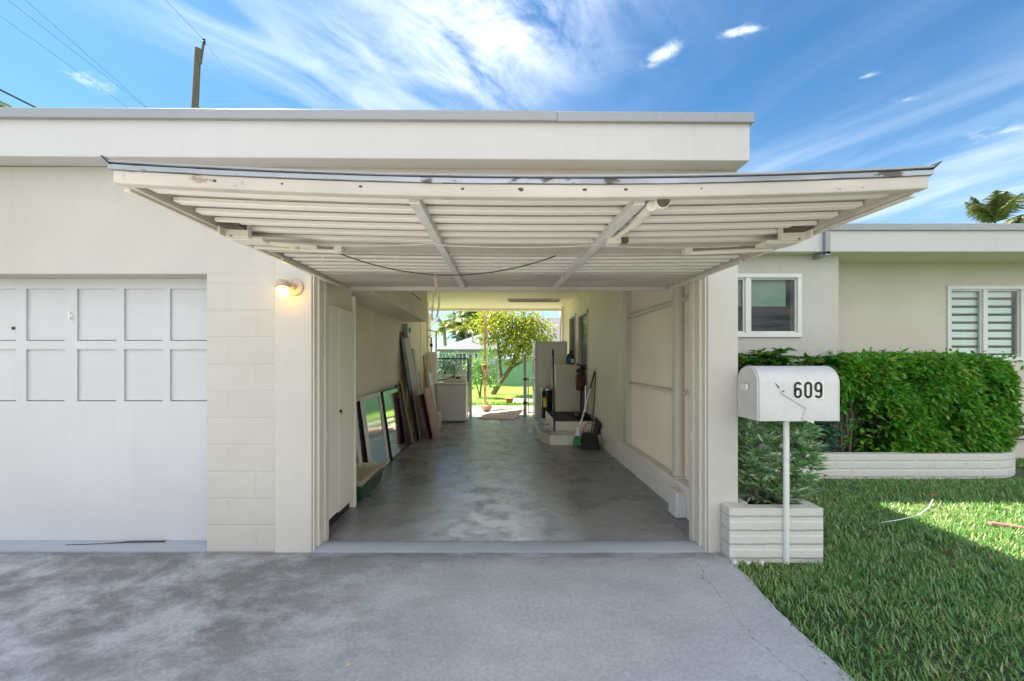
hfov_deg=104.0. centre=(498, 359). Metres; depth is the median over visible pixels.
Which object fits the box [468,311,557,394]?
fruit tree
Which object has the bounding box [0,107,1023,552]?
house
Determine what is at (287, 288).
wall lamp
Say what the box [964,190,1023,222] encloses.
palm tree
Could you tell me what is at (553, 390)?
mop handle
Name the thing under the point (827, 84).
sky
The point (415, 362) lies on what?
board
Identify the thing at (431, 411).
board
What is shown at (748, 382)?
door
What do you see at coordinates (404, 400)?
plank
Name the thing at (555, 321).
house
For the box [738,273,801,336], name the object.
window
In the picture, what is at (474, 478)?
carport floor
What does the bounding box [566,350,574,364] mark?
detergent jug
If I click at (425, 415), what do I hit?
board
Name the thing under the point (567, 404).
steps
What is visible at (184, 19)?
overhead wire
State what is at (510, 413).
rug
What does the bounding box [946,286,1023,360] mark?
window
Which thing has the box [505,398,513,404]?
flower pot
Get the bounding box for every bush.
[438,350,459,377]
[462,346,501,397]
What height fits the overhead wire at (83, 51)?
0.009 m
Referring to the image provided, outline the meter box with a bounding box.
[403,324,410,337]
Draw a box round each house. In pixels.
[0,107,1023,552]
[437,330,518,363]
[518,318,561,358]
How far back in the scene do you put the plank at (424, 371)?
8.51 m
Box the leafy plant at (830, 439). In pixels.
[792,420,847,451]
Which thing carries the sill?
attached to the house at (164, 363)
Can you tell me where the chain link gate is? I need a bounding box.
[438,354,471,416]
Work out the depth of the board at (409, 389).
7.09 m
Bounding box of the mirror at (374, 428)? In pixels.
[359,392,389,467]
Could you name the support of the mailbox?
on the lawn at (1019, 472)
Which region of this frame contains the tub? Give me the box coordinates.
[356,462,385,500]
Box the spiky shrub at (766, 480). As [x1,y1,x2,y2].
[738,417,831,503]
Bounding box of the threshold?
[311,541,707,552]
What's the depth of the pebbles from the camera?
14.10 m
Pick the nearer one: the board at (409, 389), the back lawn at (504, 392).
the board at (409, 389)
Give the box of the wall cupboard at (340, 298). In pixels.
[329,283,351,311]
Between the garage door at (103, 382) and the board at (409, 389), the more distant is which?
the board at (409, 389)
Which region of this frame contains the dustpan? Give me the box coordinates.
[581,372,599,448]
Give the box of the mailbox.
[737,365,839,564]
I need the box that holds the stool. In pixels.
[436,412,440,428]
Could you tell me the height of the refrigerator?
1.863 m
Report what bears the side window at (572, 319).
in the house at (164, 363)
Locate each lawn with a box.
[472,384,531,405]
[739,466,1023,680]
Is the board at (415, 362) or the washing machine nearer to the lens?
the board at (415, 362)
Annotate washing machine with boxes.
[436,375,467,421]
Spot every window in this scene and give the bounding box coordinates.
[454,353,466,363]
[569,313,575,361]
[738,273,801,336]
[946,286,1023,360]
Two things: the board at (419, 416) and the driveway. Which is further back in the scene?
the board at (419, 416)
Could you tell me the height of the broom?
1.264 m
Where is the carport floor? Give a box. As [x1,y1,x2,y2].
[328,415,689,540]
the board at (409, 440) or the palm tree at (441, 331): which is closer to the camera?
the board at (409, 440)
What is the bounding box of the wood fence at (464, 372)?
[438,363,494,383]
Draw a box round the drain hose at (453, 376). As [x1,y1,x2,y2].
[438,367,454,380]
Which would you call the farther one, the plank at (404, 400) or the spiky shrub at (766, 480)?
the plank at (404, 400)
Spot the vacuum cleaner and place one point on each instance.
(581, 387)
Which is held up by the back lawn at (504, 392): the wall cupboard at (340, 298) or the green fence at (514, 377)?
the green fence at (514, 377)
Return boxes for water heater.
[426,329,437,403]
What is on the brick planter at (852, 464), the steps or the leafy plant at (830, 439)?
the leafy plant at (830, 439)
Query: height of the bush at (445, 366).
2.059 m
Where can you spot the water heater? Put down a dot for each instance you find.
(431, 359)
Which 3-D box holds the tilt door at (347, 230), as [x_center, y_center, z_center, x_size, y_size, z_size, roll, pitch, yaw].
[0.075,-0.578,2.427,2.844,0.235,2.150,0,0,0]
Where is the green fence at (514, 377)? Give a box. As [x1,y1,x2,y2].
[495,359,531,385]
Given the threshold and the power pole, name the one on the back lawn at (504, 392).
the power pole
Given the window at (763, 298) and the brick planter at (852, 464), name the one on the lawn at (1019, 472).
the brick planter at (852, 464)
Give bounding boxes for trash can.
[541,386,552,417]
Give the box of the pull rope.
[429,273,439,325]
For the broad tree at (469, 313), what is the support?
on the back lawn at (504, 392)
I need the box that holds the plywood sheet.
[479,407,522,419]
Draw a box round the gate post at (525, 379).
[523,354,533,416]
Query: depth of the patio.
11.74 m
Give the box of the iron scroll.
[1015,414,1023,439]
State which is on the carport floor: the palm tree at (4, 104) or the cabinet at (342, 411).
the cabinet at (342, 411)
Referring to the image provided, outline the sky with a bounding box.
[0,0,1023,358]
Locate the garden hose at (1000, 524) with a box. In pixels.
[988,521,1023,528]
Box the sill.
[0,541,206,552]
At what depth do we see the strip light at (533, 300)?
9.30 m
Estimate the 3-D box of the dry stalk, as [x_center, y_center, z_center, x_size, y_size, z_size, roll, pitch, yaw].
[3.829,1.395,3.675,1.210,0.012,0.096,0,0,-28]
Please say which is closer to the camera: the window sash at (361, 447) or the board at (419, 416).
the window sash at (361, 447)
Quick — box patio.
[468,406,531,414]
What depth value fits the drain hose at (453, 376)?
9.58 m
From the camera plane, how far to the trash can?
8.65 m
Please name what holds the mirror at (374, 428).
on the carport floor
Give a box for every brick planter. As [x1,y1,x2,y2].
[721,490,822,562]
[738,440,1014,479]
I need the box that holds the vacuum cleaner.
[574,363,589,418]
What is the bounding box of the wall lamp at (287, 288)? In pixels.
[274,279,303,296]
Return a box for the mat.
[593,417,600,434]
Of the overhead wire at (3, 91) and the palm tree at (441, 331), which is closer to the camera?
the overhead wire at (3, 91)
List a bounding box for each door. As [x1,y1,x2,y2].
[0,279,206,544]
[100,155,941,290]
[578,309,587,413]
[737,366,758,420]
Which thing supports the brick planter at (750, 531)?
on the lawn at (1019, 472)
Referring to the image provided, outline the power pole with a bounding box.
[191,38,205,107]
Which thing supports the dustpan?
on the carport floor
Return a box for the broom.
[573,369,595,445]
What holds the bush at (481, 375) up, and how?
on the back lawn at (504, 392)
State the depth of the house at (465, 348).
32.40 m
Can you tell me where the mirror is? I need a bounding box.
[380,387,407,460]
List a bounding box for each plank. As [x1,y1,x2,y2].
[400,380,413,441]
[423,356,426,387]
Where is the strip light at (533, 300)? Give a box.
[507,299,559,301]
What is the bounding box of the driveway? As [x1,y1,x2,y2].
[0,553,854,680]
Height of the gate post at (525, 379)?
1.611 m
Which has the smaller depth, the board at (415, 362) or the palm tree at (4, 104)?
the board at (415, 362)
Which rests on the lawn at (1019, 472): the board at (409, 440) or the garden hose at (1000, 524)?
the garden hose at (1000, 524)
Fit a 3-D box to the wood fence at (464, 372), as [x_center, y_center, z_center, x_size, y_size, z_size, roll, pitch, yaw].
[-3.390,0.836,24.050,6.300,1.268,0.100,0,0,0]
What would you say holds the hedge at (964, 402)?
on the brick planter at (852, 464)
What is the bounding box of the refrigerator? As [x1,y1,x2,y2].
[532,341,566,414]
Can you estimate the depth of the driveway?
2.22 m
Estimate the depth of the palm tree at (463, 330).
38.81 m
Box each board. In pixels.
[395,384,413,445]
[400,331,419,440]
[404,337,424,437]
[412,349,424,427]
[418,372,423,393]
[418,393,431,439]
[423,386,439,438]
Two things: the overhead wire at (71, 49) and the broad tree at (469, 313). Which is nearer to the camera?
the overhead wire at (71, 49)
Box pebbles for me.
[513,398,531,402]
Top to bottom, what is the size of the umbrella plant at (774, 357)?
1.418 m
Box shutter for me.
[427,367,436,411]
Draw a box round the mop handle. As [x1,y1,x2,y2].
[552,349,554,430]
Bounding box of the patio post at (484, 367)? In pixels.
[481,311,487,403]
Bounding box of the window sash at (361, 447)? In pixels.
[356,393,372,466]
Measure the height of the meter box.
0.240 m
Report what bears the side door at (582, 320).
in the house at (164, 363)
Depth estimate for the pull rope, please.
2.19 m
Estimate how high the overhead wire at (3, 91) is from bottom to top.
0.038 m
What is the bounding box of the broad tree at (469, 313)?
[448,311,506,341]
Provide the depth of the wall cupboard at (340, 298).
3.62 m
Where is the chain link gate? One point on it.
(469, 370)
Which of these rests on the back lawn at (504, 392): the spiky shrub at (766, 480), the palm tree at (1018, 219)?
the palm tree at (1018, 219)
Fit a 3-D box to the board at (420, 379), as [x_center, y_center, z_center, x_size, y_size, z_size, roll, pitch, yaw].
[-1.542,0.840,8.190,0.204,1.200,0.100,0,0,0]
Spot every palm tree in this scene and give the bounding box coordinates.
[0,100,11,106]
[431,319,461,346]
[441,311,475,341]
[443,320,477,341]
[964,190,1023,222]
[1004,214,1023,222]
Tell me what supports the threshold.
attached to the house at (164, 363)
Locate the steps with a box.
[532,364,600,444]
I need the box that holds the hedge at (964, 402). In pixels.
[811,346,1023,453]
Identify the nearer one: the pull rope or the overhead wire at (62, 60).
the pull rope
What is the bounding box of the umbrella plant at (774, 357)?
[738,347,850,451]
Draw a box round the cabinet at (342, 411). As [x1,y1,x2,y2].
[329,296,355,527]
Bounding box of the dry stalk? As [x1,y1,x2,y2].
[881,499,933,522]
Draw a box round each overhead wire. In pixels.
[0,89,34,106]
[2,17,126,106]
[8,0,144,106]
[30,4,144,105]
[165,0,226,70]
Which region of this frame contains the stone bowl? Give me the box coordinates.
[480,404,492,411]

